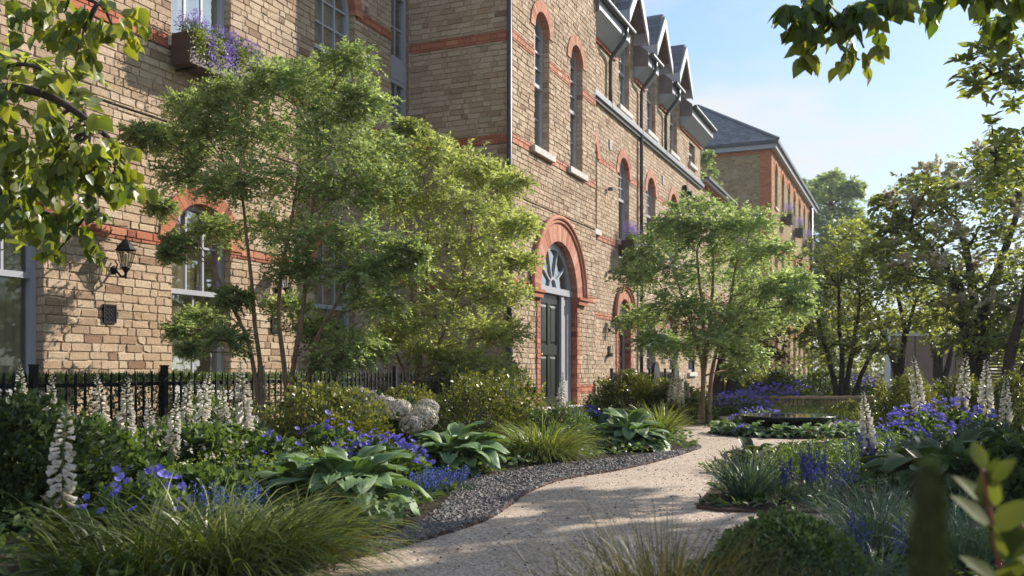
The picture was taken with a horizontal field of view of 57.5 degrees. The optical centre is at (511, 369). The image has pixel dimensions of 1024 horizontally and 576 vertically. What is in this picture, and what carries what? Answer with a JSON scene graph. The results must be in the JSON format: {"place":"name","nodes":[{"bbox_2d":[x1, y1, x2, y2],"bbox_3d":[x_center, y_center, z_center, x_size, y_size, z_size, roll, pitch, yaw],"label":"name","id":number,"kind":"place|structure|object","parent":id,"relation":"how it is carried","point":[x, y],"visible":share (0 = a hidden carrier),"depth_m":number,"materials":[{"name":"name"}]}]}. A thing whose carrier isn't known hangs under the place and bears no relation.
{"place":"outdoors","nodes":[
{"label":"outdoors","id":0,"kind":"place"},
{"bbox_2d":[0,404,695,575],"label":"planting bed","id":1,"kind":"object","parent":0,"point":[430,506],"visible":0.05,"depth_m":5.04,"materials":[{"name":"soil"}]},
{"bbox_2d":[19,400,94,566],"bbox_3d":[-1.565,0.417,3.241,0.257,0.609,0.291,5,0,0],"label":"foxglove","id":2,"kind":"object","parent":1,"relation":"on","point":[59,503],"visible":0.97,"depth_m":3.26,"materials":[{"name":"white plant"}]},
{"bbox_2d":[0,382,129,534],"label":"garden shrub","id":3,"kind":"object","parent":1,"relation":"on","point":[26,439],"visible":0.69,"depth_m":4.17,"materials":[{"name":"green plant"}]},
{"bbox_2d":[4,411,153,507],"bbox_3d":[-2.408,0.493,5.186,0.982,0.513,0.872,0,0,0],"label":"garden shrub","id":4,"kind":"object","parent":1,"relation":"on","point":[123,439],"visible":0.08,"depth_m":5.11,"materials":[{"name":"green plant"}]},
{"bbox_2d":[0,0,158,274],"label":"overhanging tree","id":5,"kind":"object","parent":1,"relation":"on","point":[29,171],"visible":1,"depth_m":4.65,"materials":[{"name":"green plant"}]},
{"bbox_2d":[11,446,193,515],"bbox_3d":[-1.970,0.566,4.630,0.944,0.372,0.825,0,0,0],"label":"garden shrub","id":6,"kind":"object","parent":1,"relation":"on","point":[142,460],"visible":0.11,"depth_m":4.51,"materials":[{"name":"green plant"}]},
{"bbox_2d":[116,376,136,441],"bbox_3d":[-2.248,0.380,5.400,0.304,0.680,0.261,0,0,29],"label":"foxglove","id":7,"kind":"object","parent":1,"relation":"on","point":[131,411],"visible":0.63,"depth_m":5.41,"materials":[{"name":"white plant"}]},
{"bbox_2d":[74,464,208,540],"bbox_3d":[-1.585,0.579,4.016,0.584,0.341,0.436,0,0,0],"label":"cranesbill","id":8,"kind":"object","parent":1,"relation":"on","point":[142,485],"visible":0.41,"depth_m":3.94,"materials":[{"name":"green plant"}]},
{"bbox_2d":[0,465,331,575],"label":"ornamental grass","id":9,"kind":"object","parent":1,"relation":"on","point":[75,552],"depth_m":3.07,"materials":[{"name":"plant"}]},
{"bbox_2d":[162,395,182,463],"bbox_3d":[-1.945,0.433,5.292,0.236,0.574,0.242,1,2,-23],"label":"foxglove","id":10,"kind":"object","parent":1,"relation":"on","point":[173,447],"visible":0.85,"depth_m":5.27,"materials":[{"name":"white plant"}]},
{"bbox_2d":[0,370,358,434],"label":"clipped hedge","id":11,"kind":"object","parent":1,"relation":"on","point":[59,377],"visible":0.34,"depth_m":9.45,"materials":[{"name":"green plant"}]},
{"bbox_2d":[134,420,250,469],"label":"garden shrub","id":12,"kind":"object","parent":1,"relation":"on","point":[199,440],"visible":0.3,"depth_m":5.49,"materials":[{"name":"green plant"}]},
{"bbox_2d":[89,460,310,525],"bbox_3d":[-1.439,0.588,4.401,0.992,0.323,0.810,0,0,0],"label":"garden shrub","id":13,"kind":"object","parent":1,"relation":"on","point":[211,472],"visible":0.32,"depth_m":4.30,"materials":[{"name":"green plant"}]},
{"bbox_2d":[140,392,271,436],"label":"garden shrub","id":14,"kind":"object","parent":1,"relation":"on","point":[213,413],"visible":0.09,"depth_m":6.75,"materials":[{"name":"green plant"}]},
{"bbox_2d":[0,364,455,431],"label":"iron railing","id":15,"kind":"object","parent":1,"relation":"on","point":[162,383],"visible":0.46,"depth_m":9.34,"materials":[{"name":"metal"}]},
{"bbox_2d":[190,478,271,524],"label":"spiked flower","id":16,"kind":"object","parent":1,"relation":"on","point":[236,485],"visible":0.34,"depth_m":4.13,"materials":[{"name":"plant"}]},
{"bbox_2d":[48,461,436,575],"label":"ornamental grass","id":17,"kind":"object","parent":1,"relation":"on","point":[282,525],"depth_m":3.21,"materials":[{"name":"plant"}]},
{"bbox_2d":[235,360,254,437],"bbox_3d":[-1.780,0.329,6.333,0.352,0.783,0.294,0,0,-29],"label":"foxglove","id":18,"kind":"object","parent":1,"relation":"on","point":[248,423],"visible":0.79,"depth_m":6.33,"materials":[{"name":"white plant"}]},
{"bbox_2d":[189,419,316,467],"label":"garden shrub","id":19,"kind":"object","parent":1,"relation":"on","point":[245,434],"visible":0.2,"depth_m":5.90,"materials":[{"name":"green plant"}]},
{"bbox_2d":[114,36,435,431],"bbox_3d":[-2.374,-1.260,9.467,3.291,3.976,2.270,0,0,0],"label":"multi stem tree","id":20,"kind":"object","parent":1,"relation":"on","point":[173,246],"visible":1,"depth_m":9.20,"materials":[{"name":"green plant"}]},
{"bbox_2d":[252,426,303,458],"bbox_3d":[-1.356,0.545,5.495,0.509,0.419,0.376,0,0,0],"label":"cranesbill","id":21,"kind":"object","parent":1,"relation":"on","point":[269,445],"visible":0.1,"depth_m":5.47,"materials":[{"name":"green plant"}]},
{"bbox_2d":[236,443,351,472],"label":"garden shrub","id":22,"kind":"object","parent":1,"relation":"on","point":[249,463],"visible":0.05,"depth_m":5.27,"materials":[{"name":"green plant"}]},
{"bbox_2d":[256,459,338,507],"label":"hosta","id":23,"kind":"object","parent":1,"relation":"on","point":[289,468],"visible":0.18,"depth_m":4.62,"materials":[{"name":"green plant"}]},
{"bbox_2d":[184,471,435,575],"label":"ornamental grass","id":24,"kind":"object","parent":1,"relation":"on","point":[338,531],"depth_m":3.43,"materials":[{"name":"plant"}]},
{"bbox_2d":[252,374,394,446],"bbox_3d":[-1.466,0.388,7.272,1.389,0.710,1.251,0,0,0],"label":"garden shrub","id":25,"kind":"object","parent":1,"relation":"on","point":[316,413],"visible":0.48,"depth_m":7.09,"materials":[{"name":"green plant"}]},
{"bbox_2d":[297,409,367,450],"bbox_3d":[-1.212,0.515,6.304,0.655,0.483,0.519,0,0,0],"label":"cranesbill","id":26,"kind":"object","parent":1,"relation":"on","point":[319,438],"visible":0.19,"depth_m":6.26,"materials":[{"name":"green plant"}]},
{"bbox_2d":[259,442,433,523],"bbox_3d":[-0.839,0.573,4.571,0.779,0.414,0.742,0,0,23],"label":"hosta","id":27,"kind":"object","parent":1,"relation":"on","point":[366,456],"visible":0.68,"depth_m":4.43,"materials":[{"name":"green plant"}]},
{"bbox_2d":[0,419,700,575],"bbox_3d":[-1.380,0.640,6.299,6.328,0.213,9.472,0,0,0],"label":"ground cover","id":28,"kind":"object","parent":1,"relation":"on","point":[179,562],"visible":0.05,"depth_m":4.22,"materials":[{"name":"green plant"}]},
{"bbox_2d":[336,386,439,446],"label":"hydrangea","id":29,"kind":"object","parent":1,"relation":"on","point":[412,418],"visible":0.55,"depth_m":7.91,"materials":[{"name":"white plant"}]},
{"bbox_2d":[347,432,435,486],"bbox_3d":[-0.767,0.571,5.763,0.646,0.376,0.480,0,0,0],"label":"cranesbill","id":30,"kind":"object","parent":1,"relation":"on","point":[416,463],"visible":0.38,"depth_m":5.71,"materials":[{"name":"purple plant"}]},
{"bbox_2d":[362,381,445,438],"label":"garden shrub","id":31,"kind":"object","parent":1,"relation":"on","point":[394,394],"visible":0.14,"depth_m":9.25,"materials":[{"name":"green plant"}]},
{"bbox_2d":[402,469,458,500],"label":"spiked flower","id":32,"kind":"object","parent":1,"relation":"on","point":[427,479],"visible":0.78,"depth_m":5.10,"materials":[{"name":"plant"}]},
{"bbox_2d":[415,465,482,491],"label":"spiked flower","id":33,"kind":"object","parent":1,"relation":"on","point":[462,472],"visible":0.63,"depth_m":5.43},
{"bbox_2d":[354,115,549,403],"bbox_3d":[-0.684,-1.063,10.569,2.259,3.576,2.154,0,0,0],"label":"multi stem tree","id":34,"kind":"object","parent":1,"relation":"on","point":[512,223],"visible":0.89,"depth_m":10.45,"materials":[{"name":"green plant"}]},
{"bbox_2d":[411,421,510,476],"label":"hosta","id":35,"kind":"object","parent":1,"relation":"on","point":[450,444],"visible":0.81,"depth_m":6.23,"materials":[{"name":"green plant"}]},
{"bbox_2d":[404,363,555,443],"bbox_3d":[-0.281,0.340,8.905,1.740,0.800,1.397,0,0,0],"label":"garden shrub","id":36,"kind":"object","parent":1,"relation":"on","point":[460,398],"visible":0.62,"depth_m":8.72,"materials":[{"name":"green plant"}]},
{"bbox_2d":[502,399,600,448],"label":"garden shrub","id":37,"kind":"object","parent":1,"relation":"on","point":[553,410],"visible":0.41,"depth_m":8.51,"materials":[{"name":"green plant"}]},
{"bbox_2d":[484,411,622,466],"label":"ornamental grass","id":38,"kind":"object","parent":1,"relation":"on","point":[549,446],"depth_m":7.17,"materials":[{"name":"plant"}]},
{"bbox_2d":[578,407,675,451],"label":"hosta","id":39,"kind":"object","parent":1,"relation":"on","point":[621,425],"visible":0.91,"depth_m":8.18,"materials":[{"name":"green plant"}]},
{"bbox_2d":[626,399,706,439],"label":"ornamental grass","id":40,"kind":"object","parent":1,"relation":"on","point":[669,421],"depth_m":9.48,"materials":[{"name":"plant"}]},
{"bbox_2d":[264,445,700,575],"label":"slate chippings","id":41,"kind":"object","parent":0,"point":[494,493],"visible":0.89,"depth_m":5.27,"materials":[{"name":"gravel"}]},
{"bbox_2d":[305,415,987,575],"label":"path","id":42,"kind":"structure","parent":0,"point":[474,560],"depth_m":4.35,"materials":[{"name":"gravel"}]},
{"bbox_2d":[302,449,693,571],"bbox_3d":[-0.088,0.722,4.505,0.400,0.036,8.897,0,0,22],"label":"steel edging","id":43,"kind":"object","parent":42,"relation":"on","point":[508,505],"visible":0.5,"depth_m":5.28,"materials":[{"name":"metal"}]},
{"bbox_2d":[857,366,952,435],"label":"garden shrub","id":44,"kind":"object","parent":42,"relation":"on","point":[892,399],"visible":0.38,"depth_m":9.54,"materials":[{"name":"green plant"}]},
{"bbox_2d":[907,367,1008,420],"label":"garden shrub","id":45,"kind":"object","parent":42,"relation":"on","point":[973,392],"visible":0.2,"depth_m":10.11,"materials":[{"name":"green plant"}]},
{"bbox_2d":[898,422,1023,521],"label":"garden shrub","id":46,"kind":"object","parent":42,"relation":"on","point":[954,455],"visible":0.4,"depth_m":4.48,"materials":[{"name":"green plant"}]},
{"bbox_2d":[645,289,790,403],"bbox_3d":[3.874,-0.360,16.910,2.542,2.252,2.191,0,0,-38],"label":"broad tree","id":47,"kind":"object","parent":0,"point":[718,386],"visible":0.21,"depth_m":16.90,"materials":[{"name":"green plant"}]},
{"bbox_2d":[441,0,1023,369],"label":"sky","id":48,"kind":"structure","parent":0,"point":[906,114],"materials":[{"name":"blue"}]},
{"bbox_2d":[514,372,1015,397],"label":"lawn","id":49,"kind":"structure","parent":0,"point":[863,379],"depth_m":61.77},
{"bbox_2d":[697,104,818,379],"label":"brick block","id":50,"kind":"structure","parent":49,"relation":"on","point":[760,172],"depth_m":45.66,"materials":[{"name":"brown brick"}]},
{"bbox_2d":[789,364,867,395],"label":"garden shrub","id":51,"kind":"object","parent":49,"relation":"on","point":[818,375],"visible":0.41,"depth_m":19.79,"materials":[{"name":"green plant"}]},
{"bbox_2d":[802,167,873,377],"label":"tall tree","id":52,"kind":"object","parent":49,"relation":"on","point":[832,186],"visible":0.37,"depth_m":71.81,"materials":[{"name":"green plant"}]},
{"bbox_2d":[787,297,1022,383],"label":"shrubbery","id":53,"kind":"object","parent":49,"relation":"on","point":[836,362],"visible":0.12,"depth_m":39.98,"materials":[{"name":"green plant"}]},
{"bbox_2d":[518,387,1018,423],"bbox_3d":[6.500,0.712,34.800,15.000,0.001,50.400,0,0,0],"label":"planting bed","id":54,"kind":"object","parent":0,"point":[695,422],"visible":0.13,"depth_m":14.63,"materials":[{"name":"soil"}]},
{"bbox_2d":[582,368,671,418],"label":"garden shrub","id":55,"kind":"object","parent":54,"relation":"on","point":[631,379],"visible":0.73,"depth_m":13.42,"materials":[{"name":"green plant"}]},
{"bbox_2d":[604,188,825,423],"bbox_3d":[2.658,-0.848,12.306,2.845,3.182,2.485,0,0,0],"label":"multi stem tree","id":56,"kind":"object","parent":54,"relation":"on","point":[689,230],"visible":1,"depth_m":11.90,"materials":[{"name":"green plant"}]},
{"bbox_2d":[712,389,773,415],"bbox_3d":[3.540,0.531,14.592,1.117,0.439,1.129,0,0,0],"label":"cranesbill","id":57,"kind":"object","parent":54,"relation":"on","point":[729,402],"visible":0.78,"depth_m":14.41,"materials":[{"name":"purple plant"}]},
{"bbox_2d":[742,366,819,395],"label":"garden shrub","id":58,"kind":"object","parent":54,"relation":"on","point":[776,375],"visible":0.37,"depth_m":18.83,"materials":[{"name":"green plant"}]},
{"bbox_2d":[589,387,1023,431],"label":"ground cover","id":59,"kind":"object","parent":54,"relation":"on","point":[735,405],"visible":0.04,"depth_m":14.76,"materials":[{"name":"green plant"}]},
{"bbox_2d":[717,395,908,410],"bbox_3d":[5.305,0.589,15.900,3.727,0.262,0.850,0,0,-3],"label":"curved bench","id":60,"kind":"object","parent":54,"relation":"on","point":[794,400],"visible":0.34,"depth_m":15.57,"materials":[{"name":"wood"}]},
{"bbox_2d":[765,401,908,420],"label":"meadow grass","id":61,"kind":"structure","parent":54,"relation":"on","point":[812,410],"depth_m":13.65,"materials":[{"name":"plant"}]},
{"bbox_2d":[775,222,920,395],"bbox_3d":[6.263,-1.052,17.576,2.954,3.620,3.211,0,0,0],"label":"broad tree","id":62,"kind":"object","parent":54,"relation":"on","point":[843,389],"visible":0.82,"depth_m":17.41,"materials":[{"name":"green plant"}]},
{"bbox_2d":[821,211,983,388],"bbox_3d":[7.859,-1.337,18.834,3.166,4.165,3.618,0,0,23],"label":"broad tree","id":63,"kind":"object","parent":54,"relation":"on","point":[898,367],"visible":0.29,"depth_m":18.94,"materials":[{"name":"green plant"}]},
{"bbox_2d":[891,334,963,390],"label":"garden wall","id":64,"kind":"structure","parent":54,"relation":"on","point":[922,355],"depth_m":30.00,"materials":[{"name":"stone"}]},
{"bbox_2d":[897,280,980,390],"bbox_3d":[9.953,-0.650,21.660,2.337,2.821,2.933,0,0,31],"label":"broad tree","id":65,"kind":"object","parent":54,"relation":"on","point":[938,371],"visible":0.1,"depth_m":21.97,"materials":[{"name":"green plant"}]},
{"bbox_2d":[857,138,1023,387],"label":"flowering tree","id":66,"kind":"object","parent":54,"relation":"on","point":[977,327],"visible":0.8,"depth_m":16.68,"materials":[{"name":"green plant"}]},
{"bbox_2d":[968,365,1023,429],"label":"garden shrub","id":67,"kind":"object","parent":54,"relation":"on","point":[1017,399],"visible":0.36,"depth_m":10.04,"materials":[{"name":"green plant"}]},
{"bbox_2d":[979,246,1023,403],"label":"broad tree","id":68,"kind":"object","parent":54,"relation":"on","point":[1012,345],"visible":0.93,"depth_m":15.45,"materials":[{"name":"green plant"}]},
{"bbox_2d":[708,429,858,437],"bbox_3d":[3.058,0.710,10.400,1.720,0.001,1.600,0,0,0],"label":"planting bed","id":69,"kind":"object","parent":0,"point":[783,436],"visible":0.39,"depth_m":9.97,"materials":[{"name":"soil"}]},
{"bbox_2d":[738,413,835,430],"bbox_3d":[3.058,0.589,10.400,1.050,0.153,1.050,0,0,0],"label":"water bowl","id":70,"kind":"object","parent":69,"relation":"on","point":[794,419],"visible":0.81,"depth_m":10.08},
{"bbox_2d":[699,442,911,509],"bbox_3d":[6.477,0.710,7.025,11.046,0.001,4.751,0,0,0],"label":"planting bed","id":71,"kind":"object","parent":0,"point":[761,506],"visible":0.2,"depth_m":5.04,"materials":[{"name":"soil"}]},
{"bbox_2d":[702,444,797,500],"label":"ornamental grass","id":72,"kind":"object","parent":71,"relation":"on","point":[739,485],"depth_m":5.09,"materials":[{"name":"plant"}]},
{"bbox_2d":[697,443,897,480],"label":"garden shrub","id":73,"kind":"object","parent":71,"relation":"on","point":[832,459],"visible":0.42,"depth_m":6.29,"materials":[{"name":"green plant"}]},
{"bbox_2d":[693,434,911,509],"bbox_3d":[4.489,0.673,6.992,7.121,0.157,4.737,0,0,0],"label":"ground cover","id":74,"kind":"object","parent":71,"relation":"on","point":[765,492],"visible":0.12,"depth_m":5.18,"materials":[{"name":"green plant"}]},
{"bbox_2d":[767,443,847,504],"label":"spiked flower","id":75,"kind":"object","parent":71,"relation":"on","point":[804,458],"visible":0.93,"depth_m":4.98,"materials":[{"name":"plant"}]},
{"bbox_2d":[794,458,864,502],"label":"spiked flower","id":76,"kind":"object","parent":71,"relation":"on","point":[842,478],"visible":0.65,"depth_m":5.03,"materials":[{"name":"plant"}]},
{"bbox_2d":[828,428,890,482],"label":"spiked flower","id":77,"kind":"object","parent":71,"relation":"on","point":[860,438],"visible":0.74,"depth_m":5.88,"materials":[{"name":"plant"}]},
{"bbox_2d":[857,391,883,480],"bbox_3d":[2.270,0.429,5.917,0.224,0.584,0.265,0,0,-29],"label":"foxglove","id":78,"kind":"object","parent":71,"relation":"on","point":[872,433],"visible":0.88,"depth_m":5.93,"materials":[{"name":"white plant"}]},
{"bbox_2d":[825,429,956,474],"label":"garden shrub","id":79,"kind":"object","parent":71,"relation":"on","point":[896,438],"visible":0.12,"depth_m":6.60,"materials":[{"name":"green plant"}]},
{"bbox_2d":[870,401,956,441],"bbox_3d":[3.537,0.516,8.200,0.757,0.463,0.570,0,0,0],"label":"cranesbill","id":80,"kind":"object","parent":71,"relation":"on","point":[921,423],"visible":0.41,"depth_m":8.14,"materials":[{"name":"purple plant"}]},
{"bbox_2d":[909,354,927,417],"bbox_3d":[3.866,0.287,8.874,0.351,0.870,0.342,-6,5,-39],"label":"foxglove","id":81,"kind":"object","parent":71,"relation":"on","point":[915,406],"visible":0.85,"depth_m":8.88,"materials":[{"name":"white plant"}]},
{"bbox_2d":[859,427,993,496],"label":"hosta","id":82,"kind":"object","parent":71,"relation":"on","point":[925,447],"visible":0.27,"depth_m":4.90,"materials":[{"name":"green plant"}]},
{"bbox_2d":[910,395,977,437],"bbox_3d":[4.046,0.488,8.594,0.867,0.503,0.591,0,0,0],"label":"cranesbill","id":83,"kind":"object","parent":71,"relation":"on","point":[953,415],"visible":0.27,"depth_m":8.56,"materials":[{"name":"purple plant"}]},
{"bbox_2d":[873,414,1018,480],"bbox_3d":[2.899,0.504,5.635,1.388,0.479,1.137,0,0,0],"label":"garden shrub","id":84,"kind":"object","parent":71,"relation":"on","point":[1005,429],"visible":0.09,"depth_m":5.60,"materials":[{"name":"green plant"}]},
{"bbox_2d":[948,354,972,436],"bbox_3d":[4.178,0.290,8.661,0.365,0.864,0.355,1,3,-12],"label":"foxglove","id":85,"kind":"object","parent":71,"relation":"on","point":[966,393],"visible":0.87,"depth_m":8.68,"materials":[{"name":"white plant"}]},
{"bbox_2d":[966,359,997,422],"bbox_3d":[4.168,0.315,8.183,0.312,0.811,0.363,0,0,-29],"label":"foxglove","id":86,"kind":"object","parent":71,"relation":"on","point":[988,395],"visible":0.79,"depth_m":8.16,"materials":[{"name":"white plant"}]},
{"bbox_2d":[675,532,1023,575],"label":"planting bed","id":87,"kind":"object","parent":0,"point":[952,572],"visible":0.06,"depth_m":3.36,"materials":[{"name":"plant"}]},
{"bbox_2d":[443,519,713,575],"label":"ornamental grass","id":88,"kind":"object","parent":87,"relation":"on","point":[575,560],"depth_m":2.62,"materials":[{"name":"plant"}]},
{"bbox_2d":[494,480,844,575],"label":"ornamental grass","id":89,"kind":"object","parent":87,"relation":"on","point":[664,570],"depth_m":2.56,"materials":[{"name":"plant"}]},
{"bbox_2d":[697,504,873,575],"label":"leafy mound","id":90,"kind":"object","parent":87,"relation":"on","point":[819,532],"visible":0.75,"depth_m":3.00,"materials":[{"name":"green plant"}]},
{"bbox_2d":[734,513,958,575],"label":"ornamental grass","id":91,"kind":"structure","parent":87,"relation":"on","point":[874,573],"depth_m":2.88,"materials":[{"name":"plant"}]},
{"bbox_2d":[683,517,1023,575],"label":"ground cover","id":92,"kind":"object","parent":87,"relation":"on","point":[970,572],"visible":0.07,"depth_m":3.25,"materials":[{"name":"green plant"}]},
{"bbox_2d":[845,508,905,574],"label":"spiked flower","id":93,"kind":"object","parent":87,"relation":"on","point":[869,532],"visible":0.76,"depth_m":3.18,"materials":[{"name":"plant"}]},
{"bbox_2d":[906,455,952,575],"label":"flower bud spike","id":94,"kind":"object","parent":87,"relation":"on","point":[928,548],"visible":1,"depth_m":0.49,"materials":[{"name":"green plant"}]},
{"bbox_2d":[843,474,1022,567],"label":"ornamental grass","id":95,"kind":"object","parent":87,"relation":"on","point":[958,547],"depth_m":3.42,"materials":[{"name":"plant"}]},
{"bbox_2d":[951,441,1023,575],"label":"leafy shoot","id":96,"kind":"object","parent":87,"relation":"on","point":[1001,525],"visible":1,"depth_m":1.20,"materials":[{"name":"green plant"}]},
{"bbox_2d":[754,457,992,556],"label":"ornamental grass","id":97,"kind":"object","parent":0,"point":[868,520],"depth_m":3.69,"materials":[{"name":"plant"}]},
{"bbox_2d":[767,0,1023,213],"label":"overhanging tree","id":98,"kind":"object","parent":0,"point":[803,35],"visible":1,"depth_m":4.33,"materials":[{"name":"green plant"}]},
{"label":"ground","id":99,"kind":"structure","parent":0,"visible":0},
{"bbox_2d":[0,0,737,427],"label":"brick terrace","id":100,"kind":"structure","parent":99,"relation":"on","point":[594,120],"depth_m":15.45,"materials":[{"name":"brick"}]},
{"bbox_2d":[0,182,53,407],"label":"window","id":101,"kind":"structure","parent":100,"relation":"in","point":[17,271],"depth_m":9.18,"materials":[{"name":"glass"}]},
{"bbox_2d":[68,0,223,49],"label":"window","id":102,"kind":"structure","parent":100,"relation":"in","point":[213,10],"depth_m":11.48,"materials":[{"name":"grey paint"}]},
{"bbox_2d":[69,205,237,401],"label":"window","id":103,"kind":"structure","parent":100,"relation":"in","point":[194,282],"depth_m":11.42,"materials":[{"name":"glass"}]},
{"bbox_2d":[171,30,263,95],"bbox_3d":[-3.539,-3.649,11.263,0.350,0.382,1.360,0,0,23],"label":"window box","id":104,"kind":"object","parent":100,"relation":"attached to","point":[182,57],"visible":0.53,"depth_m":10.73,"materials":[{"name":"wood"}]},
{"bbox_2d":[173,8,261,60],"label":"lavender","id":105,"kind":"object","parent":104,"relation":"in","point":[220,32],"visible":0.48,"depth_m":10.98,"materials":[{"name":"purple plant"}]},
{"bbox_2d":[187,26,255,81],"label":"trailing plant","id":106,"kind":"object","parent":104,"relation":"hanging from","point":[243,54],"visible":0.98,"depth_m":10.87,"materials":[{"name":"plant"}]},
{"bbox_2d":[235,235,356,393],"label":"window","id":107,"kind":"structure","parent":100,"relation":"in","point":[322,298],"depth_m":14.01,"materials":[{"name":"glass"}]},
{"bbox_2d":[276,0,360,126],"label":"window","id":108,"kind":"structure","parent":100,"relation":"in","point":[331,17],"depth_m":14.02,"materials":[{"name":"glass"}]},
{"bbox_2d":[391,0,405,66],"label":"window","id":109,"kind":"structure","parent":100,"relation":"in","point":[402,31],"depth_m":15.85,"materials":[{"name":"grey paint"}]},
{"bbox_2d":[445,16,555,162],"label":"window","id":110,"kind":"structure","parent":100,"relation":"in","point":[537,148],"depth_m":16.72,"materials":[{"name":"glass"}]},
{"bbox_2d":[541,293,558,406],"bbox_3d":[0.679,-0.330,17.100,0.110,2.100,1.060,0,0,23],"label":"door","id":111,"kind":"structure","parent":100,"relation":"in","point":[550,303],"depth_m":17.19,"materials":[{"name":"black paint"}]},
{"bbox_2d":[550,49,588,181],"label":"window","id":112,"kind":"structure","parent":100,"relation":"in","point":[572,169],"depth_m":18.39,"materials":[{"name":"glass"}]},
{"bbox_2d":[598,161,624,247],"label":"window","id":113,"kind":"structure","parent":100,"relation":"in","point":[622,173],"depth_m":22.42,"materials":[{"name":"glass"}]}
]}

